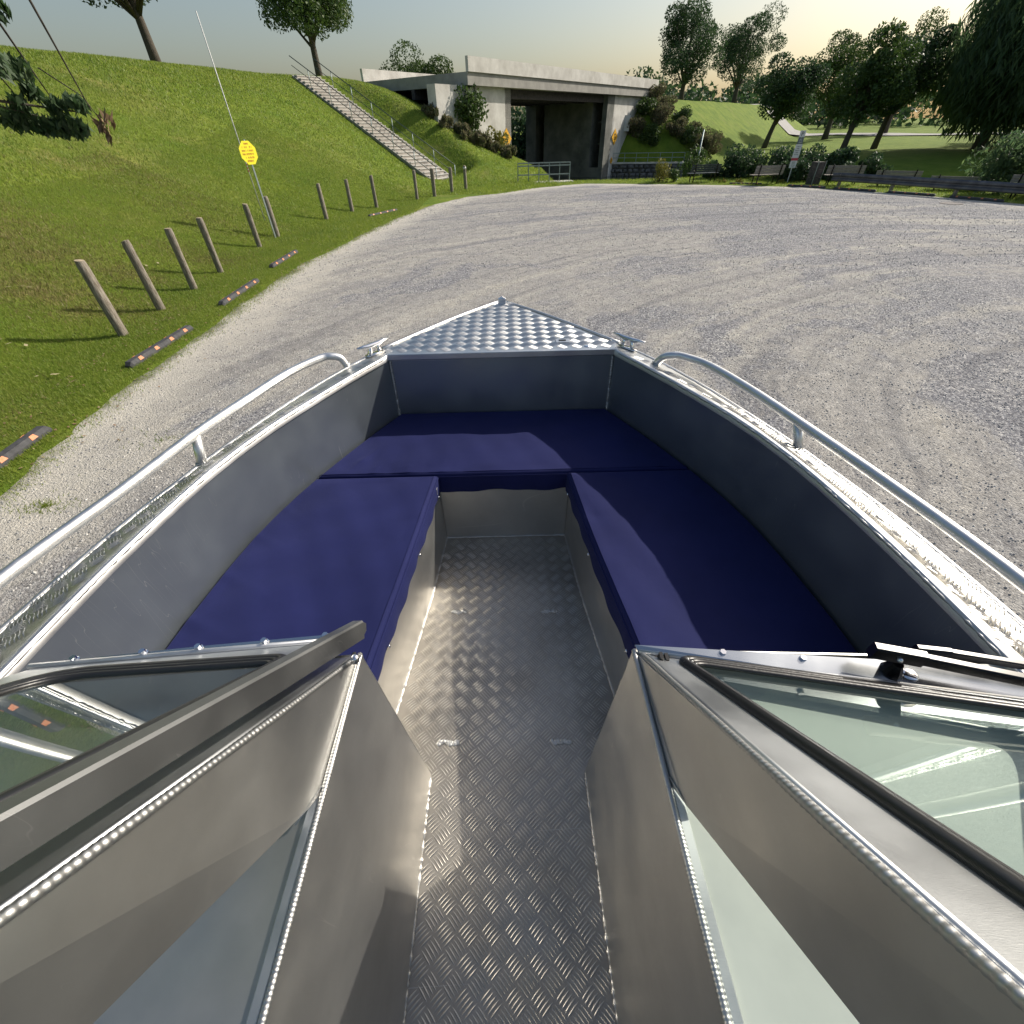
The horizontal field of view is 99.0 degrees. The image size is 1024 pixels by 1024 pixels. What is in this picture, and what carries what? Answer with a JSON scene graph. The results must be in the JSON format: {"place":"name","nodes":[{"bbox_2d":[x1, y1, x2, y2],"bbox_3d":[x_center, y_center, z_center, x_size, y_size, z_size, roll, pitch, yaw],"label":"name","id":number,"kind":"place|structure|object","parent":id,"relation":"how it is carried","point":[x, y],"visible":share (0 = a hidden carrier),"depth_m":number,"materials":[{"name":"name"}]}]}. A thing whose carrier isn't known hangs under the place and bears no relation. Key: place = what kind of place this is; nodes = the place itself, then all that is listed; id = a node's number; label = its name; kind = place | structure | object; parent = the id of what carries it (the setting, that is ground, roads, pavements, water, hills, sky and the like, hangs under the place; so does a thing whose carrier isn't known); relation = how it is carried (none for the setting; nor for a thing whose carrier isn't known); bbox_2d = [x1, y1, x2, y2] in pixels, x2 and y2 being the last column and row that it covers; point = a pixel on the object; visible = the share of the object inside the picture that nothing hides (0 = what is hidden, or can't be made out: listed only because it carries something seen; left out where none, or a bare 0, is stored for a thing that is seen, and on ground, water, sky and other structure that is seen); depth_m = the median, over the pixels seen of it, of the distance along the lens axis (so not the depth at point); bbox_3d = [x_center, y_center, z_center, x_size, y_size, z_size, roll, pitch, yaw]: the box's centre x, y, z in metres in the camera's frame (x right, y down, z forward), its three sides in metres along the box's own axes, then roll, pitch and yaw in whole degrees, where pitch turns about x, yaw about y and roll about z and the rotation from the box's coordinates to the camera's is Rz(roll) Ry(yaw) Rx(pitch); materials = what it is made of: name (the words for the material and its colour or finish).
{"place":"outdoors","nodes":[
{"label":"outdoors","id":0,"kind":"place"},
{"bbox_2d":[80,116,431,242],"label":"grass","id":1,"kind":"structure","parent":0,"point":[352,230],"depth_m":18.07,"materials":[{"name":"green plant"}]},
{"bbox_2d":[0,0,981,131],"label":"sky","id":2,"kind":"structure","parent":0,"point":[618,37],"materials":[{"name":"white"}]},
{"bbox_2d":[0,184,1023,625],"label":"gravel ground","id":3,"kind":"structure","parent":0,"point":[1002,282],"depth_m":8.20,"materials":[{"name":"grey gravel"}]},
{"bbox_2d":[5,423,190,518],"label":"weeds","id":4,"kind":"object","parent":3,"relation":"on","point":[47,504],"visible":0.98,"depth_m":4.45,"materials":[{"name":"green plant"}]},
{"bbox_2d":[3,205,428,468],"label":"leaf litter","id":5,"kind":"object","parent":3,"relation":"on","point":[150,357],"visible":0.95,"depth_m":6.96,"materials":[{"name":"plant"}]},
{"bbox_2d":[0,50,1023,512],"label":"lawn","id":6,"kind":"structure","parent":0,"point":[416,130],"depth_m":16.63,"materials":[{"name":"green plant"}]},
{"bbox_2d":[0,426,52,467],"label":"curb stop","id":7,"kind":"object","parent":6,"relation":"on","point":[12,451],"visible":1,"depth_m":5.18,"materials":[{"name":"rubber"}]},
{"bbox_2d":[0,0,116,148],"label":"broadleaf tree","id":8,"kind":"object","parent":6,"relation":"on","point":[18,114],"visible":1,"depth_m":4.20,"materials":[{"name":"green plant"}]},
{"bbox_2d":[74,259,127,336],"bbox_3d":[-7.219,-3.724,7.715,0.172,1.294,0.174,-1,41,0],"label":"wooden post","id":9,"kind":"object","parent":6,"relation":"on","point":[103,301],"visible":0.98,"depth_m":7.64,"materials":[{"name":"brown wood"}]},
{"bbox_2d":[0,51,210,185],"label":"grass","id":10,"kind":"structure","parent":6,"relation":"on","point":[93,129],"depth_m":16.23,"materials":[{"name":"green plant"}]},
{"bbox_2d":[82,0,160,61],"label":"tree","id":11,"kind":"object","parent":6,"relation":"on","point":[133,9],"visible":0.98,"depth_m":29.16,"materials":[{"name":"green plant"}]},
{"bbox_2d":[121,240,165,310],"bbox_3d":[-7.429,-4.739,8.846,0.176,1.328,0.182,-1,41,0],"label":"wooden post","id":12,"kind":"object","parent":6,"relation":"on","point":[156,300],"visible":0.93,"depth_m":8.78,"materials":[{"name":"brown wood"}]},
{"bbox_2d":[125,325,193,367],"bbox_3d":[-6.111,-2.917,7.628,0.151,0.108,1.810,-1,41,1],"label":"curb stop","id":13,"kind":"object","parent":6,"relation":"on","point":[145,354],"visible":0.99,"depth_m":7.47,"materials":[{"name":"rubber"}]},
{"bbox_2d":[0,150,322,416],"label":"dry grass","id":14,"kind":"structure","parent":6,"relation":"on","point":[63,267],"depth_m":10.25,"materials":[{"name":"green plant"}]},
{"bbox_2d":[164,228,197,289],"bbox_3d":[-7.597,-5.778,10.057,0.174,1.292,0.165,-1,41,0],"label":"wooden post","id":15,"kind":"object","parent":6,"relation":"on","point":[174,244],"visible":0.95,"depth_m":9.98,"materials":[{"name":"brown wood"}]},
{"bbox_2d":[196,217,223,272],"bbox_3d":[-7.761,-6.826,11.259,0.166,1.281,0.161,-1,41,0],"label":"wooden post","id":16,"kind":"object","parent":6,"relation":"on","point":[207,240],"visible":0.96,"depth_m":11.17,"materials":[{"name":"brown wood"}]},
{"bbox_2d":[195,11,264,220],"bbox_3d":[-9.277,-12.799,14.643,0.034,5.300,0.034,14,44,17],"label":"marker pole","id":17,"kind":"object","parent":6,"relation":"on","point":[227,105],"visible":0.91,"depth_m":14.18,"materials":[{"name":"silver metal"}]},
{"bbox_2d":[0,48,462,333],"bbox_3d":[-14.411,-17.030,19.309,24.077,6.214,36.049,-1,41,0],"label":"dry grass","id":18,"kind":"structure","parent":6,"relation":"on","point":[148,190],"depth_m":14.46,"materials":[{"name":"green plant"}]},
{"bbox_2d":[218,278,259,305],"bbox_3d":[-6.291,-5.107,10.120,0.151,0.108,2.000,-3,41,-1],"label":"curb stop","id":19,"kind":"object","parent":6,"relation":"on","point":[232,296],"visible":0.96,"depth_m":9.96,"materials":[{"name":"rubber"}]},
{"bbox_2d":[242,204,261,246],"bbox_3d":[-8.134,-8.949,13.714,0.162,1.205,0.162,-1,41,0],"label":"wooden post","id":20,"kind":"object","parent":6,"relation":"on","point":[251,223],"visible":0.96,"depth_m":13.63,"materials":[{"name":"brown wood"}]},
{"bbox_2d":[239,139,275,237],"bbox_3d":[-8.246,-10.477,14.383,0.031,2.720,0.573,19,45,22],"label":"warning sign","id":21,"kind":"object","parent":6,"relation":"on","point":[248,152],"visible":1,"depth_m":13.77,"materials":[{"name":"metal"}]},
{"bbox_2d":[263,196,279,236],"bbox_3d":[-8.265,-10.111,15.018,0.185,1.218,0.195,-15,43,-15],"label":"wooden post","id":22,"kind":"object","parent":6,"relation":"on","point":[270,212],"visible":0.77,"depth_m":14.93,"materials":[{"name":"brown wood"}]},
{"bbox_2d":[0,45,558,194],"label":"grass","id":23,"kind":"structure","parent":6,"relation":"on","point":[120,61],"depth_m":24.82,"materials":[{"name":"green plant"}]},
{"bbox_2d":[269,250,297,267],"bbox_3d":[-6.598,-7.348,12.671,0.151,0.108,2.000,-2,41,0],"label":"curb stop","id":24,"kind":"object","parent":6,"relation":"on","point":[290,254],"visible":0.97,"depth_m":12.51,"materials":[{"name":"rubber"}]},
{"bbox_2d":[256,0,353,75],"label":"tree","id":25,"kind":"object","parent":6,"relation":"on","point":[313,16],"visible":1,"depth_m":37.97,"materials":[{"name":"green plant"}]},
{"bbox_2d":[316,183,328,219],"bbox_3d":[-7.702,-12.559,17.729,0.173,1.256,0.173,-1,41,0],"label":"wooden post","id":26,"kind":"object","parent":6,"relation":"on","point":[322,203],"visible":0.95,"depth_m":17.68,"materials":[{"name":"brown wood"}]},
{"bbox_2d":[344,179,353,210],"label":"wooden post","id":27,"kind":"object","parent":6,"relation":"on","point":[348,195],"visible":0.94,"depth_m":19.20,"materials":[{"name":"brown wood"}]},
{"bbox_2d":[292,75,452,179],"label":"concrete stairs","id":28,"kind":"structure","parent":6,"relation":"on","point":[380,138],"depth_m":29.93,"materials":[{"name":"grey concrete"}]},
{"bbox_2d":[289,55,436,177],"bbox_3d":[-10.005,-26.223,29.251,12.204,6.821,0.056,23,47,26],"label":"handrail","id":29,"kind":"object","parent":28,"relation":"on","point":[361,118],"visible":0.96,"depth_m":29.04,"materials":[{"name":"grey metal"}]},
{"bbox_2d":[313,58,455,175],"bbox_3d":[-8.941,-27.279,30.419,12.204,6.821,0.056,23,47,25],"label":"handrail","id":30,"kind":"object","parent":28,"relation":"on","point":[388,115],"visible":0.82,"depth_m":30.21,"materials":[{"name":"grey metal"}]},
{"bbox_2d":[369,175,378,207],"bbox_3d":[-6.415,-14.843,20.304,0.177,1.295,0.168,-1,41,0],"label":"wooden post","id":31,"kind":"object","parent":6,"relation":"on","point":[373,191],"visible":0.98,"depth_m":20.23,"materials":[{"name":"brown wood"}]},
{"bbox_2d":[379,39,455,74],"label":"tree","id":32,"kind":"object","parent":6,"relation":"on","point":[428,68],"visible":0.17,"depth_m":45.00,"materials":[{"name":"green plant"}]},
{"bbox_2d":[421,102,438,118],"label":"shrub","id":33,"kind":"object","parent":6,"relation":"on","point":[430,110],"visible":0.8,"depth_m":31.43,"materials":[{"name":"green plant"}]},
{"bbox_2d":[437,112,453,128],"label":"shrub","id":34,"kind":"object","parent":6,"relation":"on","point":[446,121],"visible":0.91,"depth_m":31.30,"materials":[{"name":"plant"}]},
{"bbox_2d":[452,121,473,140],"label":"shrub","id":35,"kind":"object","parent":6,"relation":"on","point":[463,130],"visible":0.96,"depth_m":31.54,"materials":[{"name":"plant"}]},
{"bbox_2d":[453,83,488,133],"bbox_3d":[-3.205,-30.718,33.463,2.967,3.340,3.379,-1,41,0],"label":"shrub","id":36,"kind":"object","parent":6,"relation":"on","point":[470,115],"visible":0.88,"depth_m":32.72,"materials":[{"name":"green plant"}]},
{"bbox_2d":[469,129,490,146],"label":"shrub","id":37,"kind":"object","parent":6,"relation":"on","point":[479,138],"visible":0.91,"depth_m":32.03,"materials":[{"name":"green plant"}]},
{"bbox_2d":[484,139,500,152],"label":"weed clump","id":38,"kind":"object","parent":6,"relation":"on","point":[492,147],"visible":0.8,"depth_m":33.07,"materials":[{"name":"plant"}]},
{"bbox_2d":[486,125,508,150],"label":"shrub","id":39,"kind":"object","parent":6,"relation":"on","point":[499,138],"visible":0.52,"depth_m":34.51,"materials":[{"name":"green plant"}]},
{"bbox_2d":[499,142,516,158],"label":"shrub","id":40,"kind":"object","parent":6,"relation":"on","point":[509,151],"visible":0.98,"depth_m":33.54,"materials":[{"name":"plant"}]},
{"bbox_2d":[652,158,671,181],"bbox_3d":[9.436,-21.184,27.149,1.180,1.316,1.242,20,46,23],"label":"goldenrod","id":41,"kind":"object","parent":6,"relation":"on","point":[661,169],"visible":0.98,"depth_m":27.09,"materials":[{"name":"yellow plant"}]},
{"bbox_2d":[678,143,704,177],"bbox_3d":[12.348,-23.654,29.708,2.146,2.196,2.043,-1,41,0],"label":"shrub","id":42,"kind":"object","parent":6,"relation":"on","point":[690,162],"visible":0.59,"depth_m":29.52,"materials":[{"name":"green plant"}]},
{"bbox_2d":[687,163,721,181],"bbox_3d":[11.669,-20.646,26.632,1.900,0.984,0.590,-7,42,-6],"label":"park bench","id":43,"kind":"object","parent":6,"relation":"on","point":[712,168],"visible":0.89,"depth_m":26.39,"materials":[{"name":"grey"}]},
{"bbox_2d":[702,150,746,177],"bbox_3d":[13.796,-22.338,28.420,2.705,1.880,2.172,12,43,15],"label":"shrub","id":44,"kind":"object","parent":6,"relation":"on","point":[736,160],"visible":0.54,"depth_m":28.01,"materials":[{"name":"green plant"}]},
{"bbox_2d":[723,142,780,177],"bbox_3d":[15.380,-22.401,28.160,3.209,2.260,2.702,-9,42,-9],"label":"shrub","id":45,"kind":"object","parent":6,"relation":"on","point":[750,165],"visible":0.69,"depth_m":27.76,"materials":[{"name":"green plant"}]},
{"bbox_2d":[504,175,1023,203],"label":"grass","id":46,"kind":"structure","parent":6,"relation":"on","point":[799,183],"depth_m":25.64,"materials":[{"name":"green plant"}]},
{"bbox_2d":[750,164,785,183],"bbox_3d":[14.647,-19.398,25.131,1.750,0.984,0.590,-6,42,-5],"label":"park bench","id":47,"kind":"object","parent":6,"relation":"on","point":[774,170],"visible":0.92,"depth_m":24.88,"materials":[{"name":"grey wood"}]},
{"bbox_2d":[767,145,802,178],"bbox_3d":[17.165,-21.700,27.437,2.039,2.086,3.363,20,46,23],"label":"shrub","id":48,"kind":"object","parent":6,"relation":"on","point":[782,154],"visible":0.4,"depth_m":26.64,"materials":[{"name":"green plant"}]},
{"bbox_2d":[778,157,812,180],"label":"shrub","id":49,"kind":"object","parent":6,"relation":"on","point":[799,171],"visible":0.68,"depth_m":25.65,"materials":[{"name":"green plant"}]},
{"bbox_2d":[787,130,806,181],"bbox_3d":[16.256,-20.312,25.133,0.360,2.460,0.039,3,42,5],"label":"parking sign","id":50,"kind":"object","parent":6,"relation":"on","point":[796,153],"visible":1,"depth_m":24.89,"materials":[{"name":"white metal"}]},
{"bbox_2d":[799,143,827,169],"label":"shrub","id":51,"kind":"object","parent":6,"relation":"on","point":[813,155],"visible":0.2,"depth_m":26.47,"materials":[{"name":"green plant"}]},
{"bbox_2d":[805,161,826,184],"bbox_3d":[16.979,-18.955,24.448,0.530,1.100,0.505,-11,42,-11],"label":"litter bin","id":52,"kind":"object","parent":6,"relation":"on","point":[815,173],"visible":0.86,"depth_m":24.34,"materials":[{"name":"metal"}]},
{"bbox_2d":[821,160,855,180],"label":"shrub","id":53,"kind":"object","parent":6,"relation":"on","point":[824,177],"visible":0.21,"depth_m":25.66,"materials":[{"name":"green plant"}]},
{"bbox_2d":[820,146,860,171],"bbox_3d":[19.894,-21.232,26.864,2.635,2.043,2.097,-1,41,0],"label":"shrub","id":54,"kind":"object","parent":6,"relation":"on","point":[842,156],"visible":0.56,"depth_m":25.98,"materials":[{"name":"green plant"}]},
{"bbox_2d":[824,164,866,184],"bbox_3d":[18.195,-18.511,24.012,1.800,0.984,0.590,12,43,15],"label":"park bench","id":55,"kind":"object","parent":6,"relation":"on","point":[830,174],"visible":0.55,"depth_m":23.71,"materials":[{"name":"grey wood"}]},
{"bbox_2d":[833,187,875,191],"bbox_3d":[17.684,-16.655,22.574,0.151,0.108,2.000,-30,49,-29],"label":"curb stop","id":56,"kind":"object","parent":6,"relation":"on","point":[855,189],"visible":1,"depth_m":22.52,"materials":[{"name":"rubber"}]},
{"bbox_2d":[849,151,894,174],"bbox_3d":[21.522,-20.781,26.529,2.518,1.751,2.256,-1,41,0],"label":"shrub","id":57,"kind":"object","parent":6,"relation":"on","point":[873,162],"visible":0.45,"depth_m":25.98,"materials":[{"name":"green plant"}]},
{"bbox_2d":[876,169,923,186],"bbox_3d":[20.327,-17.574,23.178,2.000,0.984,0.590,19,45,22],"label":"park bench","id":58,"kind":"object","parent":6,"relation":"on","point":[917,173],"visible":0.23,"depth_m":22.76,"materials":[{"name":"grey wood"}]},
{"bbox_2d":[887,191,935,196],"bbox_3d":[19.169,-15.305,20.997,0.151,0.108,2.000,-26,47,-25],"label":"curb stop","id":59,"kind":"object","parent":6,"relation":"on","point":[912,193],"visible":1,"depth_m":20.92,"materials":[{"name":"rubber"}]},
{"bbox_2d":[831,173,1023,194],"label":"guard rail","id":60,"kind":"object","parent":6,"relation":"on","point":[957,185],"visible":0.92,"depth_m":20.34,"materials":[{"name":"metal"}]},
{"bbox_2d":[931,174,991,189],"bbox_3d":[21.731,-15.900,21.387,2.300,0.984,0.590,28,49,29],"label":"park bench","id":61,"kind":"object","parent":6,"relation":"on","point":[960,177],"visible":0.09,"depth_m":21.05,"materials":[{"name":"grey wood"}]},
{"bbox_2d":[949,195,1003,201],"bbox_3d":[20.457,-13.817,19.271,0.151,0.108,2.000,-21,45,-20],"label":"curb stop","id":62,"kind":"object","parent":6,"relation":"on","point":[976,198],"visible":1,"depth_m":19.19,"materials":[{"name":"rubber"}]},
{"bbox_2d":[958,146,1005,180],"bbox_3d":[23.424,-16.754,21.482,2.299,2.095,2.250,-1,41,0],"label":"shrub","id":63,"kind":"object","parent":6,"relation":"on","point":[974,174],"visible":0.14,"depth_m":21.57,"materials":[{"name":"green plant"}]},
{"bbox_2d":[972,128,1023,194],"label":"shrub","id":64,"kind":"object","parent":6,"relation":"on","point":[1010,160],"visible":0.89,"depth_m":19.58,"materials":[{"name":"green plant"}]},
{"bbox_2d":[540,175,685,180],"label":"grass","id":65,"kind":"structure","parent":0,"point":[595,178],"depth_m":50.52,"materials":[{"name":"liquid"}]},
{"bbox_2d":[280,187,1023,282],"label":"loose gravel","id":66,"kind":"structure","parent":0,"point":[956,241],"depth_m":15.24,"materials":[{"name":"grey gravel"}]},
{"bbox_2d":[521,98,1023,182],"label":"park ground","id":67,"kind":"structure","parent":0,"point":[930,156],"depth_m":58.57,"materials":[{"name":"green plant"}]},
{"bbox_2d":[360,55,658,177],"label":"concrete bridge","id":68,"kind":"structure","parent":67,"relation":"on","point":[576,118],"depth_m":43.98,"materials":[{"name":"concrete"}]},
{"bbox_2d":[511,106,525,160],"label":"shrub","id":69,"kind":"object","parent":67,"relation":"on","point":[520,121],"visible":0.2,"depth_m":68.12,"materials":[{"name":"green plant"}]},
{"bbox_2d":[626,114,646,137],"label":"shrub","id":70,"kind":"object","parent":67,"relation":"on","point":[636,122],"visible":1,"depth_m":50.69,"materials":[{"name":"green plant"}]},
{"bbox_2d":[636,96,657,116],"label":"shrub","id":71,"kind":"object","parent":67,"relation":"on","point":[644,105],"visible":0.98,"depth_m":50.51,"materials":[{"name":"green plant"}]},
{"bbox_2d":[610,162,684,175],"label":"stone wall","id":72,"kind":"structure","parent":67,"relation":"on","point":[633,168],"depth_m":51.34,"materials":[{"name":"stone"}]},
{"bbox_2d":[613,152,685,161],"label":"railing fence","id":73,"kind":"object","parent":72,"relation":"on","point":[624,157],"visible":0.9,"depth_m":50.15,"materials":[{"name":"metal"}]},
{"bbox_2d":[637,122,662,147],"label":"shrub","id":74,"kind":"object","parent":67,"relation":"on","point":[654,128],"visible":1,"depth_m":50.81,"materials":[{"name":"green plant"}]},
{"bbox_2d":[648,81,666,103],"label":"shrub","id":75,"kind":"object","parent":67,"relation":"on","point":[657,92],"visible":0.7,"depth_m":51.12,"materials":[{"name":"green plant"}]},
{"bbox_2d":[650,101,672,127],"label":"shrub","id":76,"kind":"object","parent":67,"relation":"on","point":[660,115],"visible":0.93,"depth_m":50.24,"materials":[{"name":"green plant"}]},
{"bbox_2d":[656,94,677,118],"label":"shrub","id":77,"kind":"object","parent":67,"relation":"on","point":[673,101],"visible":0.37,"depth_m":50.88,"materials":[{"name":"green plant"}]},
{"bbox_2d":[665,116,687,137],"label":"shrub","id":78,"kind":"object","parent":67,"relation":"on","point":[675,128],"visible":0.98,"depth_m":50.55,"materials":[{"name":"green plant"}]},
{"bbox_2d":[671,105,692,124],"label":"shrub","id":79,"kind":"object","parent":67,"relation":"on","point":[686,112],"visible":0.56,"depth_m":51.12,"materials":[{"name":"green plant"}]},
{"bbox_2d":[675,124,702,146],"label":"shrub","id":80,"kind":"object","parent":67,"relation":"on","point":[689,135],"visible":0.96,"depth_m":50.41,"materials":[{"name":"green plant"}]},
{"bbox_2d":[658,0,729,99],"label":"tree","id":81,"kind":"object","parent":67,"relation":"on","point":[689,22],"visible":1,"depth_m":67.52,"materials":[{"name":"green plant"}]},
{"bbox_2d":[684,146,709,167],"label":"shrub","id":82,"kind":"object","parent":67,"relation":"on","point":[704,154],"visible":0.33,"depth_m":49.88,"materials":[{"name":"green plant"}]},
{"bbox_2d":[690,133,714,153],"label":"shrub","id":83,"kind":"object","parent":67,"relation":"on","point":[707,140],"visible":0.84,"depth_m":50.25,"materials":[{"name":"green plant"}]},
{"bbox_2d":[705,130,724,154],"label":"shrub","id":84,"kind":"object","parent":67,"relation":"on","point":[714,150],"visible":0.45,"depth_m":51.50,"materials":[{"name":"green plant"}]},
{"bbox_2d":[711,0,788,102],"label":"tree","id":85,"kind":"object","parent":67,"relation":"on","point":[739,48],"visible":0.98,"depth_m":80.17,"materials":[{"name":"green plant"}]},
{"bbox_2d":[753,51,833,147],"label":"tree","id":86,"kind":"object","parent":67,"relation":"on","point":[779,93],"visible":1,"depth_m":54.74,"materials":[{"name":"green plant"}]},
{"bbox_2d":[803,28,873,139],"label":"tree","id":87,"kind":"object","parent":67,"relation":"on","point":[839,59],"visible":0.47,"depth_m":64.23,"materials":[{"name":"green plant"}]},
{"bbox_2d":[824,17,924,150],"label":"tree","id":88,"kind":"object","parent":67,"relation":"on","point":[883,76],"visible":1,"depth_m":41.89,"materials":[{"name":"green plant"}]},
{"bbox_2d":[865,23,962,148],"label":"tree","id":89,"kind":"object","parent":67,"relation":"on","point":[924,73],"visible":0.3,"depth_m":45.74,"materials":[{"name":"green plant"}]},
{"bbox_2d":[884,6,949,132],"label":"tree","id":90,"kind":"object","parent":67,"relation":"on","point":[930,20],"visible":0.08,"depth_m":70.24,"materials":[{"name":"green plant"}]},
{"bbox_2d":[919,0,1023,150],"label":"willow tree","id":91,"kind":"object","parent":67,"relation":"on","point":[981,78],"visible":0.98,"depth_m":40.30,"materials":[{"name":"green plant"}]},
{"bbox_2d":[752,104,1023,135],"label":"park road","id":92,"kind":"structure","parent":0,"point":[787,127],"depth_m":82.99,"materials":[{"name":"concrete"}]},
{"label":"ground","id":93,"kind":"structure","parent":0,"visible":0},
{"bbox_2d":[517,65,952,140],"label":"treeline","id":94,"kind":"object","parent":93,"relation":"on","point":[818,118],"visible":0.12,"depth_m":125.15,"materials":[{"name":"green plant"}]},
{"bbox_3d":[-0.012,0.897,2.122,1.970,1.450,7.201,-1,41,0],"label":"boat trailer","id":95,"kind":"object","parent":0,"visible":0},
{"bbox_2d":[0,296,1023,1023],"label":"open bow boat","id":96,"kind":"object","parent":95,"relation":"on","point":[512,784],"visible":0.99,"depth_m":0.89,"materials":[{"name":"metal"}]},
{"bbox_2d":[166,476,439,681],"bbox_3d":[-0.702,0.217,1.623,0.758,0.119,1.034,-1,41,0],"label":"seat cushion","id":97,"kind":"object","parent":96,"relation":"on","point":[316,557],"visible":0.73,"depth_m":1.56,"materials":[{"name":"blue fabric"}]},
{"bbox_2d":[319,409,687,491],"bbox_3d":[-0.044,-0.331,2.227,1.690,0.119,0.592,-1,41,0],"label":"seat cushion","id":98,"kind":"object","parent":96,"relation":"on","point":[508,450],"visible":0.88,"depth_m":2.10,"materials":[{"name":"blue fabric"}]},
{"bbox_2d":[566,470,857,658],"bbox_3d":[0.639,0.200,1.604,0.767,0.118,1.084,-1,41,0],"label":"seat cushion","id":99,"kind":"object","parent":96,"relation":"on","point":[685,558],"visible":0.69,"depth_m":1.52,"materials":[{"name":"blue fabric"}]},
{"bbox_3d":[1.921,-20.914,29.733,4.500,2.430,2.400,-1,41,0],"label":"concrete ledge","id":100,"kind":"object","parent":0,"visible":0},
{"bbox_2d":[517,161,570,181],"bbox_3d":[2.133,-22.443,29.058,3.656,1.310,0.066,-10,42,-10],"label":"railing fence","id":101,"kind":"object","parent":100,"relation":"on","point":[538,174],"visible":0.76,"depth_m":28.86,"materials":[{"name":"metal"}]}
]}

